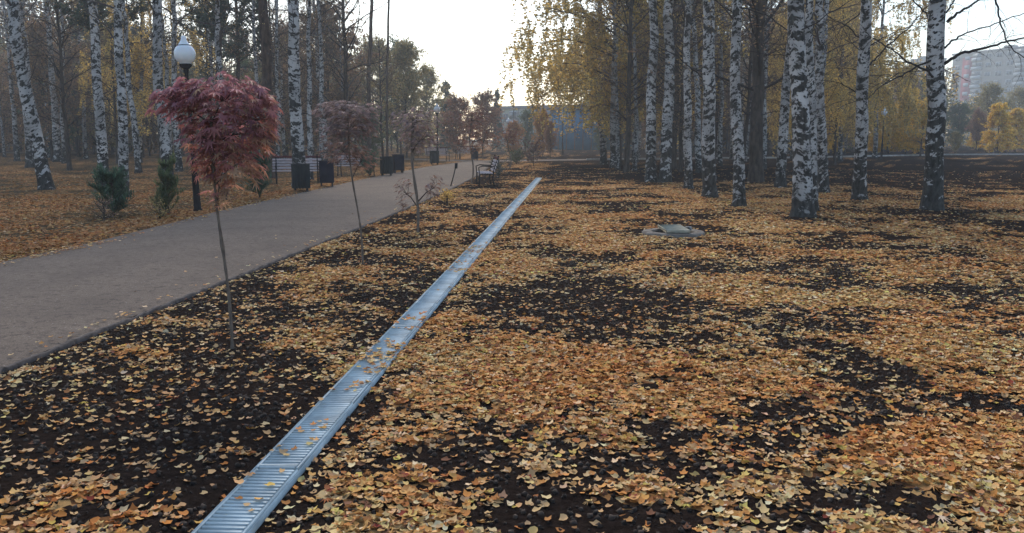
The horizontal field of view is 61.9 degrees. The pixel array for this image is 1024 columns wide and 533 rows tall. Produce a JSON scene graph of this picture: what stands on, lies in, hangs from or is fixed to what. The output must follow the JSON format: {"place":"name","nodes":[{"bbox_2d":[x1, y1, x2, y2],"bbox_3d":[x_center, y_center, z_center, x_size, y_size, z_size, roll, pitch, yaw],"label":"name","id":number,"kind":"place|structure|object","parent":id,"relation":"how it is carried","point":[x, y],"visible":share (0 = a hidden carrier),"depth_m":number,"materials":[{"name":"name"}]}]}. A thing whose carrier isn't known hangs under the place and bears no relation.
{"place":"outdoors","nodes":[
{"label":"outdoors","id":0,"kind":"place"},
{"bbox_2d":[0,162,490,366],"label":"path","id":1,"kind":"structure","parent":0,"point":[43,298],"depth_m":10.79,"materials":[{"name":"asphalt"}]},
{"bbox_2d":[0,140,1023,532],"bbox_3d":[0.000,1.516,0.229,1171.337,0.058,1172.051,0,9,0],"label":"ground","id":2,"kind":"structure","parent":0,"point":[992,172],"depth_m":6.34,"materials":[{"name":"soil"}]},
{"bbox_2d":[0,52,24,154],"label":"leafy tree","id":3,"kind":"object","parent":2,"relation":"on","point":[5,120],"visible":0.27,"depth_m":77.37,"materials":[{"name":"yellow plant"}]},
{"bbox_2d":[0,0,47,160],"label":"birch tree","id":4,"kind":"object","parent":2,"relation":"on","point":[15,135],"visible":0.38,"depth_m":55.48,"materials":[{"name":"white plant"}]},
{"bbox_2d":[0,0,69,167],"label":"birch tree","id":5,"kind":"object","parent":2,"relation":"on","point":[29,162],"visible":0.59,"depth_m":43.26,"materials":[{"name":"white plant"}]},
{"bbox_2d":[0,0,86,161],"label":"birch tree","id":6,"kind":"object","parent":2,"relation":"on","point":[57,156],"visible":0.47,"depth_m":53.83,"materials":[{"name":"white plant"}]},
{"bbox_2d":[0,14,91,160],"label":"leafy tree","id":7,"kind":"object","parent":2,"relation":"on","point":[40,111],"visible":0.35,"depth_m":56.36,"materials":[{"name":"green plant"}]},
{"bbox_2d":[1,0,94,189],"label":"birch tree","id":8,"kind":"object","parent":2,"relation":"on","point":[44,178],"visible":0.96,"depth_m":24.79,"materials":[{"name":"white plant"}]},
{"bbox_2d":[0,0,110,170],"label":"leafy tree","id":9,"kind":"object","parent":2,"relation":"on","point":[63,94],"visible":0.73,"depth_m":39.08,"materials":[{"name":"yellow plant"}]},
{"bbox_2d":[31,0,89,163],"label":"birch tree","id":10,"kind":"object","parent":2,"relation":"on","point":[63,161],"visible":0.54,"depth_m":50.48,"materials":[{"name":"white plant"}]},
{"bbox_2d":[56,40,128,155],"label":"leafy tree","id":11,"kind":"object","parent":2,"relation":"on","point":[91,140],"visible":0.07,"depth_m":71.26,"materials":[{"name":"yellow plant"}]},
{"bbox_2d":[43,0,144,185],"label":"birch tree","id":12,"kind":"object","parent":2,"relation":"on","point":[100,130],"visible":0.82,"depth_m":26.73,"materials":[{"name":"white plant"}]},
{"bbox_2d":[45,0,147,111],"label":"pine tree","id":13,"kind":"object","parent":2,"relation":"on","point":[78,16],"visible":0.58,"depth_m":37.69,"materials":[{"name":"green plant"}]},
{"bbox_2d":[36,0,165,196],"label":"birch tree","id":14,"kind":"object","parent":2,"relation":"on","point":[123,148],"visible":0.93,"depth_m":21.60,"materials":[{"name":"white plant"}]},
{"bbox_2d":[66,17,153,163],"bbox_3d":[-23.589,-10.284,50.030,3.440,8.702,4.848,8,11,41],"label":"leafy tree","id":15,"kind":"object","parent":2,"relation":"on","point":[115,120],"visible":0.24,"depth_m":50.12,"materials":[{"name":"brown plant"}]},
{"bbox_2d":[86,162,135,215],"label":"pine","id":16,"kind":"object","parent":2,"relation":"on","point":[114,182],"visible":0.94,"depth_m":16.56,"materials":[{"name":"green plant"}]},
{"bbox_2d":[72,27,164,148],"bbox_3d":[-29.677,-13.309,65.103,7.068,10.349,7.250,7,11,37],"label":"leafy tree","id":17,"kind":"object","parent":2,"relation":"on","point":[113,140],"visible":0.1,"depth_m":64.28,"materials":[{"name":"yellow plant"}]},
{"bbox_2d":[77,0,169,172],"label":"birch tree","id":18,"kind":"object","parent":2,"relation":"on","point":[136,146],"visible":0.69,"depth_m":36.62,"materials":[{"name":"white plant"}]},
{"bbox_2d":[73,0,215,162],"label":"weeping birch","id":19,"kind":"object","parent":2,"relation":"on","point":[142,93],"visible":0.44,"depth_m":50.15,"materials":[{"name":"green plant"}]},
{"bbox_2d":[103,0,213,185],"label":"birch tree","id":20,"kind":"object","parent":2,"relation":"on","point":[163,129],"visible":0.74,"depth_m":26.10,"materials":[{"name":"white plant"}]},
{"bbox_2d":[99,0,225,170],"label":"birch tree","id":21,"kind":"object","parent":2,"relation":"on","point":[176,134],"visible":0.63,"depth_m":38.48,"materials":[{"name":"white plant"}]},
{"bbox_2d":[149,151,185,213],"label":"pine","id":22,"kind":"object","parent":2,"relation":"on","point":[169,183],"visible":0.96,"depth_m":17.23,"materials":[{"name":"green plant"}]},
{"bbox_2d":[126,0,215,152],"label":"birch tree","id":23,"kind":"object","parent":2,"relation":"on","point":[167,67],"visible":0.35,"depth_m":48.83,"materials":[{"name":"white plant"}]},
{"bbox_2d":[174,36,202,210],"bbox_3d":[-6.693,-2.949,17.774,0.424,3.617,0.424,-2,9,0],"label":"street lamp","id":24,"kind":"object","parent":2,"relation":"on","point":[184,54],"visible":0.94,"depth_m":17.53,"materials":[{"name":"black metal"}]},
{"bbox_2d":[146,0,251,173],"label":"birch tree","id":25,"kind":"object","parent":2,"relation":"on","point":[217,38],"visible":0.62,"depth_m":33.03,"materials":[{"name":"white plant"}]},
{"bbox_2d":[168,0,246,118],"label":"pine tree","id":26,"kind":"object","parent":2,"relation":"on","point":[211,40],"visible":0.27,"depth_m":62.67,"materials":[{"name":"green plant"}]},
{"bbox_2d":[144,71,283,348],"bbox_3d":[-2.076,-0.344,6.083,1.002,2.061,0.572,0,9,0],"label":"maple sapling","id":27,"kind":"object","parent":2,"relation":"on","point":[209,139],"visible":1,"depth_m":5.94,"materials":[{"name":"red plant"}]},
{"bbox_2d":[185,0,258,163],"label":"pine tree","id":28,"kind":"object","parent":2,"relation":"on","point":[201,17],"visible":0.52,"depth_m":45.55,"materials":[{"name":"green plant"}]},
{"bbox_2d":[0,0,451,151],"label":"woods","id":29,"kind":"object","parent":2,"relation":"on","point":[9,147],"visible":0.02,"depth_m":101.35,"materials":[{"name":"brown plant"}]},
{"bbox_2d":[184,0,273,160],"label":"pine tree","id":30,"kind":"object","parent":2,"relation":"on","point":[240,52],"visible":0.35,"depth_m":50.95,"materials":[{"name":"green plant"}]},
{"bbox_2d":[0,167,487,373],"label":"path kerb","id":31,"kind":"structure","parent":2,"relation":"on","point":[62,346],"depth_m":7.71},
{"bbox_2d":[213,0,287,156],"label":"birch tree","id":32,"kind":"object","parent":2,"relation":"on","point":[254,42],"visible":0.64,"depth_m":45.41,"materials":[{"name":"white plant"}]},
{"bbox_2d":[238,149,273,197],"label":"pine","id":33,"kind":"object","parent":2,"relation":"on","point":[265,182],"visible":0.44,"depth_m":21.45,"materials":[{"name":"green plant"}]},
{"bbox_2d":[204,0,324,125],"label":"birch tree","id":34,"kind":"object","parent":2,"relation":"on","point":[248,19],"visible":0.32,"depth_m":47.71,"materials":[{"name":"brown plant"}]},
{"bbox_2d":[234,17,315,155],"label":"leafy tree","id":35,"kind":"object","parent":2,"relation":"on","point":[288,135],"visible":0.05,"depth_m":69.44,"materials":[{"name":"green plant"}]},
{"bbox_2d":[241,0,315,178],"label":"pine tree","id":36,"kind":"object","parent":2,"relation":"on","point":[267,65],"visible":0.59,"depth_m":31.80,"materials":[{"name":"brown plant"}]},
{"bbox_2d":[238,0,328,169],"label":"birch tree","id":37,"kind":"object","parent":2,"relation":"on","point":[277,78],"visible":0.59,"depth_m":39.69,"materials":[{"name":"white plant"}]},
{"bbox_2d":[272,154,320,183],"bbox_3d":[-7.266,-3.292,28.847,1.600,0.992,0.673,-2,9,-14],"label":"park bench","id":38,"kind":"object","parent":2,"relation":"on","point":[286,162],"visible":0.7,"depth_m":28.93,"materials":[{"name":"grey wood"}]},
{"bbox_2d":[257,0,335,179],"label":"birch tree","id":39,"kind":"object","parent":2,"relation":"on","point":[309,100],"visible":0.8,"depth_m":30.62,"materials":[{"name":"white plant"}]},
{"bbox_2d":[260,0,340,135],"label":"bare tree","id":40,"kind":"object","parent":2,"relation":"on","point":[302,64],"visible":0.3,"depth_m":52.17,"materials":[{"name":"brown plant"}]},
{"bbox_2d":[291,164,309,190],"bbox_3d":[-6.131,-2.579,24.775,0.550,0.790,0.550,-3,9,-17],"label":"litter bin","id":41,"kind":"object","parent":2,"relation":"on","point":[300,175],"visible":1,"depth_m":24.56,"materials":[{"name":"black metal"}]},
{"bbox_2d":[257,0,355,185],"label":"birch tree","id":42,"kind":"object","parent":2,"relation":"on","point":[297,130],"visible":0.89,"depth_m":26.56,"materials":[{"name":"white plant"}]},
{"bbox_2d":[281,0,356,160],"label":"birch tree","id":43,"kind":"object","parent":2,"relation":"on","point":[321,85],"visible":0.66,"depth_m":42.26,"materials":[{"name":"white plant"}]},
{"bbox_2d":[300,0,354,163],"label":"birch tree","id":44,"kind":"object","parent":2,"relation":"on","point":[320,144],"visible":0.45,"depth_m":45.77,"materials":[{"name":"white plant"}]},
{"bbox_2d":[279,0,380,158],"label":"leafy tree","id":45,"kind":"object","parent":2,"relation":"on","point":[356,43],"visible":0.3,"depth_m":59.58,"materials":[{"name":"green plant"}]},
{"bbox_2d":[312,86,366,159],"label":"leafy tree","id":46,"kind":"object","parent":2,"relation":"on","point":[340,97],"visible":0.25,"depth_m":58.79,"materials":[{"name":"green plant"}]},
{"bbox_2d":[310,100,384,263],"bbox_3d":[-1.945,-0.959,10.216,0.889,2.042,0.580,0,9,0],"label":"maple sapling","id":47,"kind":"object","parent":2,"relation":"on","point":[348,119],"visible":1,"depth_m":10.09,"materials":[{"name":"red plant"}]},
{"bbox_2d":[299,0,406,164],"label":"leafy tree","id":48,"kind":"object","parent":2,"relation":"on","point":[343,34],"visible":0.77,"depth_m":45.23,"materials":[{"name":"green plant"}]},
{"bbox_2d":[191,178,541,532],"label":"trench drain","id":49,"kind":"object","parent":2,"relation":"on","point":[336,407],"visible":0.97,"depth_m":4.62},
{"bbox_2d":[340,0,394,151],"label":"bare pine","id":50,"kind":"object","parent":2,"relation":"on","point":[369,70],"visible":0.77,"depth_m":58.75,"materials":[{"name":"brown plant"}]},
{"bbox_2d":[352,103,388,155],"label":"leafy tree","id":51,"kind":"object","parent":2,"relation":"on","point":[379,138],"visible":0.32,"depth_m":61.23,"materials":[{"name":"green plant"}]},
{"bbox_2d":[342,33,408,152],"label":"leafy tree","id":52,"kind":"object","parent":2,"relation":"on","point":[373,69],"visible":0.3,"depth_m":69.81,"materials":[{"name":"green plant"}]},
{"bbox_2d":[360,22,413,155],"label":"tree","id":53,"kind":"object","parent":2,"relation":"on","point":[379,82],"visible":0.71,"depth_m":61.47,"materials":[{"name":"green plant"}]},
{"bbox_2d":[376,0,403,155],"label":"bare pine","id":54,"kind":"object","parent":2,"relation":"on","point":[386,107],"visible":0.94,"depth_m":58.85,"materials":[{"name":"brown plant"}]},
{"bbox_2d":[364,33,429,152],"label":"leafy tree","id":55,"kind":"object","parent":2,"relation":"on","point":[394,137],"visible":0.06,"depth_m":86.42,"materials":[{"name":"green plant"}]},
{"bbox_2d":[370,35,439,157],"bbox_3d":[-8.144,-12.797,64.908,5.206,9.349,5.172,4,9,24],"label":"leafy tree","id":56,"kind":"object","parent":2,"relation":"on","point":[405,50],"visible":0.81,"depth_m":64.26,"materials":[{"name":"green plant"}]},
{"bbox_2d":[389,106,446,232],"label":"maple sapling","id":57,"kind":"object","parent":2,"relation":"on","point":[412,146],"visible":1,"depth_m":13.57,"materials":[{"name":"red plant"}]},
{"bbox_2d":[414,63,451,151],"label":"leafy tree","id":58,"kind":"object","parent":2,"relation":"on","point":[430,103],"visible":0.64,"depth_m":83.09,"materials":[{"name":"green plant"}]},
{"bbox_2d":[438,91,481,158],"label":"leafy tree","id":59,"kind":"object","parent":2,"relation":"on","point":[458,102],"visible":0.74,"depth_m":60.71,"materials":[{"name":"green plant"}]},
{"bbox_2d":[448,103,500,182],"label":"maple sapling","id":60,"kind":"object","parent":2,"relation":"on","point":[473,128],"visible":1,"depth_m":28.20,"materials":[{"name":"red plant"}]},
{"bbox_2d":[464,88,505,155],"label":"leafy tree","id":61,"kind":"object","parent":2,"relation":"on","point":[485,99],"visible":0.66,"depth_m":73.58,"materials":[{"name":"green plant"}]},
{"bbox_2d":[0,166,1023,532],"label":"fallen leaves","id":62,"kind":"object","parent":2,"relation":"on","point":[516,396],"visible":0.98,"depth_m":5.51,"materials":[{"name":"plant"}]},
{"bbox_2d":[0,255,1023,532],"bbox_3d":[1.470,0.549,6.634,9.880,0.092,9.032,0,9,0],"label":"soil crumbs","id":63,"kind":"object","parent":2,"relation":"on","point":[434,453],"visible":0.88,"depth_m":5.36,"materials":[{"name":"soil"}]},
{"bbox_2d":[546,105,631,149],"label":"blue building","id":64,"kind":"structure","parent":2,"relation":"on","point":[584,141],"depth_m":108.73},
{"bbox_2d":[495,0,718,164],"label":"weeping birch","id":65,"kind":"object","parent":2,"relation":"on","point":[603,153],"visible":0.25,"depth_m":48.37,"materials":[{"name":"yellow plant"}]},
{"bbox_2d":[583,0,648,169],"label":"birch tree","id":66,"kind":"object","parent":2,"relation":"on","point":[618,167],"visible":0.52,"depth_m":40.65,"materials":[{"name":"white plant"}]},
{"bbox_2d":[587,0,659,170],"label":"birch tree","id":67,"kind":"object","parent":2,"relation":"on","point":[634,163],"visible":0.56,"depth_m":38.77,"materials":[{"name":"white plant"}]},
{"bbox_2d":[573,0,680,171],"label":"bare tree","id":68,"kind":"object","parent":2,"relation":"on","point":[629,94],"visible":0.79,"depth_m":37.07,"materials":[{"name":"yellow plant"}]},
{"bbox_2d":[527,0,730,161],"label":"weeping birch","id":69,"kind":"object","parent":2,"relation":"on","point":[729,47],"visible":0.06,"depth_m":51.59,"materials":[{"name":"yellow plant"}]},
{"bbox_2d":[509,0,749,167],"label":"weeping birch","id":70,"kind":"object","parent":2,"relation":"on","point":[588,43],"visible":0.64,"depth_m":41.62,"materials":[{"name":"yellow plant"}]},
{"bbox_2d":[608,0,702,181],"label":"birch tree","id":71,"kind":"object","parent":2,"relation":"on","point":[650,165],"visible":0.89,"depth_m":29.32,"materials":[{"name":"white plant"}]},
{"bbox_2d":[602,0,728,168],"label":"bare tree","id":72,"kind":"object","parent":2,"relation":"on","point":[674,162],"visible":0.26,"depth_m":41.15,"materials":[{"name":"brown plant"}]},
{"bbox_2d":[642,224,704,237],"bbox_3d":[2.587,-0.548,13.700,1.000,0.187,1.000,-1,9,-7],"label":"manhole","id":73,"kind":"object","parent":2,"relation":"on","point":[676,230],"visible":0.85,"depth_m":13.46,"materials":[{"name":"concrete"}]},
{"bbox_2d":[606,0,743,182],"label":"birch tree","id":74,"kind":"object","parent":2,"relation":"on","point":[665,172],"visible":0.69,"depth_m":28.99,"materials":[{"name":"white plant"}]},
{"bbox_2d":[633,0,746,171],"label":"bare tree","id":75,"kind":"object","parent":2,"relation":"on","point":[681,120],"visible":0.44,"depth_m":37.21,"materials":[{"name":"white plant"}]},
{"bbox_2d":[639,0,744,172],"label":"birch tree","id":76,"kind":"object","parent":2,"relation":"on","point":[698,159],"visible":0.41,"depth_m":36.78,"materials":[{"name":"white plant"}]},
{"bbox_2d":[620,0,766,197],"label":"birch tree","id":77,"kind":"object","parent":2,"relation":"on","point":[709,187],"visible":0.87,"depth_m":21.54,"materials":[{"name":"white plant"}]},
{"bbox_2d":[650,0,761,188],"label":"birch tree","id":78,"kind":"object","parent":2,"relation":"on","point":[687,148],"visible":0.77,"depth_m":25.08,"materials":[{"name":"white plant"}]},
{"bbox_2d":[592,0,844,182],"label":"bare tree","id":79,"kind":"object","parent":2,"relation":"on","point":[756,168],"visible":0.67,"depth_m":29.12,"materials":[{"name":"brown plant"}]},
{"bbox_2d":[691,0,748,166],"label":"birch tree","id":80,"kind":"object","parent":2,"relation":"on","point":[720,141],"visible":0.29,"depth_m":45.31,"materials":[{"name":"white plant"}]},
{"bbox_2d":[691,2,751,162],"bbox_3d":[12.425,-12.275,50.809,4.878,12.470,6.593,-1,9,-6],"label":"bare tree","id":81,"kind":"object","parent":2,"relation":"on","point":[717,115],"visible":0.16,"depth_m":50.79,"materials":[{"name":"brown plant"}]},
{"bbox_2d":[665,0,820,206],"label":"birch tree","id":82,"kind":"object","parent":2,"relation":"on","point":[739,191],"visible":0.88,"depth_m":18.80,"materials":[{"name":"white plant"}]},
{"bbox_2d":[700,0,786,152],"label":"bare tree","id":83,"kind":"object","parent":2,"relation":"on","point":[748,104],"visible":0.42,"depth_m":39.45,"materials":[{"name":"brown plant"}]},
{"bbox_2d":[719,0,786,168],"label":"birch tree","id":84,"kind":"object","parent":2,"relation":"on","point":[765,128],"visible":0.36,"depth_m":41.53,"materials":[{"name":"white plant"}]},
{"bbox_2d":[742,27,836,187],"bbox_3d":[8.300,-10.008,25.385,5.724,15.620,5.506,-2,9,-13],"label":"birch tree","id":85,"kind":"object","parent":2,"relation":"on","point":[780,172],"visible":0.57,"depth_m":26.30,"materials":[{"name":"white plant"}]},
{"bbox_2d":[730,0,850,217],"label":"birch tree","id":86,"kind":"object","parent":2,"relation":"on","point":[802,204],"visible":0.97,"depth_m":16.34,"materials":[{"name":"white plant"}]},
{"bbox_2d":[742,3,840,158],"bbox_3d":[20.298,-14.098,60.541,7.605,13.154,5.750,2,8,5],"label":"weeping birch","id":87,"kind":"object","parent":2,"relation":"on","point":[772,127],"visible":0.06,"depth_m":61.07,"materials":[{"name":"yellow plant"}]},
{"bbox_2d":[581,0,1022,150],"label":"woods","id":88,"kind":"object","parent":2,"relation":"on","point":[956,77],"visible":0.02,"depth_m":126.56,"materials":[{"name":"green plant"}]},
{"bbox_2d":[762,0,860,211],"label":"birch tree","id":89,"kind":"object","parent":2,"relation":"on","point":[810,58],"visible":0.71,"depth_m":17.49,"materials":[{"name":"white plant"}]},
{"bbox_2d":[754,0,872,192],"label":"birch tree","id":90,"kind":"object","parent":2,"relation":"on","point":[823,174],"visible":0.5,"depth_m":23.66,"materials":[{"name":"white plant"}]},
{"bbox_2d":[766,0,870,155],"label":"weeping birch","id":91,"kind":"object","parent":2,"relation":"on","point":[841,115],"visible":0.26,"depth_m":44.80,"materials":[{"name":"yellow plant"}]},
{"bbox_2d":[777,0,890,168],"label":"birch tree","id":92,"kind":"object","parent":2,"relation":"on","point":[826,2],"visible":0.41,"depth_m":38.92,"materials":[{"name":"white plant"}]},
{"bbox_2d":[768,0,915,160],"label":"weeping birch","id":93,"kind":"object","parent":2,"relation":"on","point":[883,88],"visible":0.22,"depth_m":53.70,"materials":[{"name":"yellow plant"}]},
{"bbox_2d":[824,0,872,164],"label":"bare tree","id":94,"kind":"object","parent":2,"relation":"on","point":[835,137],"visible":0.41,"depth_m":46.57,"materials":[{"name":"brown plant"}]},
{"bbox_2d":[781,0,928,200],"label":"birch tree","id":95,"kind":"object","parent":2,"relation":"on","point":[859,187],"visible":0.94,"depth_m":20.64,"materials":[{"name":"white plant"}]},
{"bbox_2d":[867,104,906,154],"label":"young larch","id":96,"kind":"object","parent":2,"relation":"on","point":[893,138],"visible":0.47,"depth_m":72.59,"materials":[{"name":"yellow plant"}]},
{"bbox_2d":[827,0,954,157],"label":"weeping birch","id":97,"kind":"object","parent":2,"relation":"on","point":[901,109],"visible":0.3,"depth_m":62.91,"materials":[{"name":"yellow plant"}]},
{"bbox_2d":[899,97,944,155],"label":"young larch","id":98,"kind":"object","parent":2,"relation":"on","point":[919,139],"visible":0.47,"depth_m":71.02,"materials":[{"name":"yellow plant"}]},
{"bbox_2d":[854,0,1023,210],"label":"birch tree","id":99,"kind":"object","parent":2,"relation":"on","point":[932,197],"visible":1,"depth_m":17.69,"materials":[{"name":"white plant"}]},
{"bbox_2d":[945,101,974,146],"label":"leafy tree","id":100,"kind":"object","parent":2,"relation":"on","point":[963,112],"visible":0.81,"depth_m":108.07,"materials":[{"name":"green plant"}]},
{"bbox_2d":[963,106,988,151],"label":"leafy tree","id":101,"kind":"object","parent":2,"relation":"on","point":[976,126],"visible":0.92,"depth_m":93.35,"materials":[{"name":"green plant"}]},
{"bbox_2d":[947,45,1023,141],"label":"apartment block","id":102,"kind":"structure","parent":2,"relation":"on","point":[973,71],"depth_m":296.79,"materials":[{"name":"grey concrete"}]},
{"bbox_2d":[959,81,1015,148],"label":"leafy tree","id":103,"kind":"object","parent":2,"relation":"on","point":[984,104],"visible":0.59,"depth_m":117.31,"materials":[{"name":"green plant"}]},
{"bbox_2d":[977,101,1017,153],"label":"young larch","id":104,"kind":"object","parent":2,"relation":"on","point":[998,116],"visible":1,"depth_m":78.57,"materials":[{"name":"yellow plant"}]},
{"bbox_2d":[995,108,1023,152],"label":"young larch","id":105,"kind":"object","parent":2,"relation":"on","point":[1017,115],"visible":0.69,"depth_m":86.42,"materials":[{"name":"yellow plant"}]},
{"bbox_2d":[0,0,1023,139],"label":"sky","id":106,"kind":"structure","parent":0,"point":[467,40],"materials":[{"name":"white"}]},
{"bbox_2d":[491,104,578,145],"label":"building","id":107,"kind":"structure","parent":0,"point":[508,112],"depth_m":154.52,"materials":[{"name":"grey glass"}]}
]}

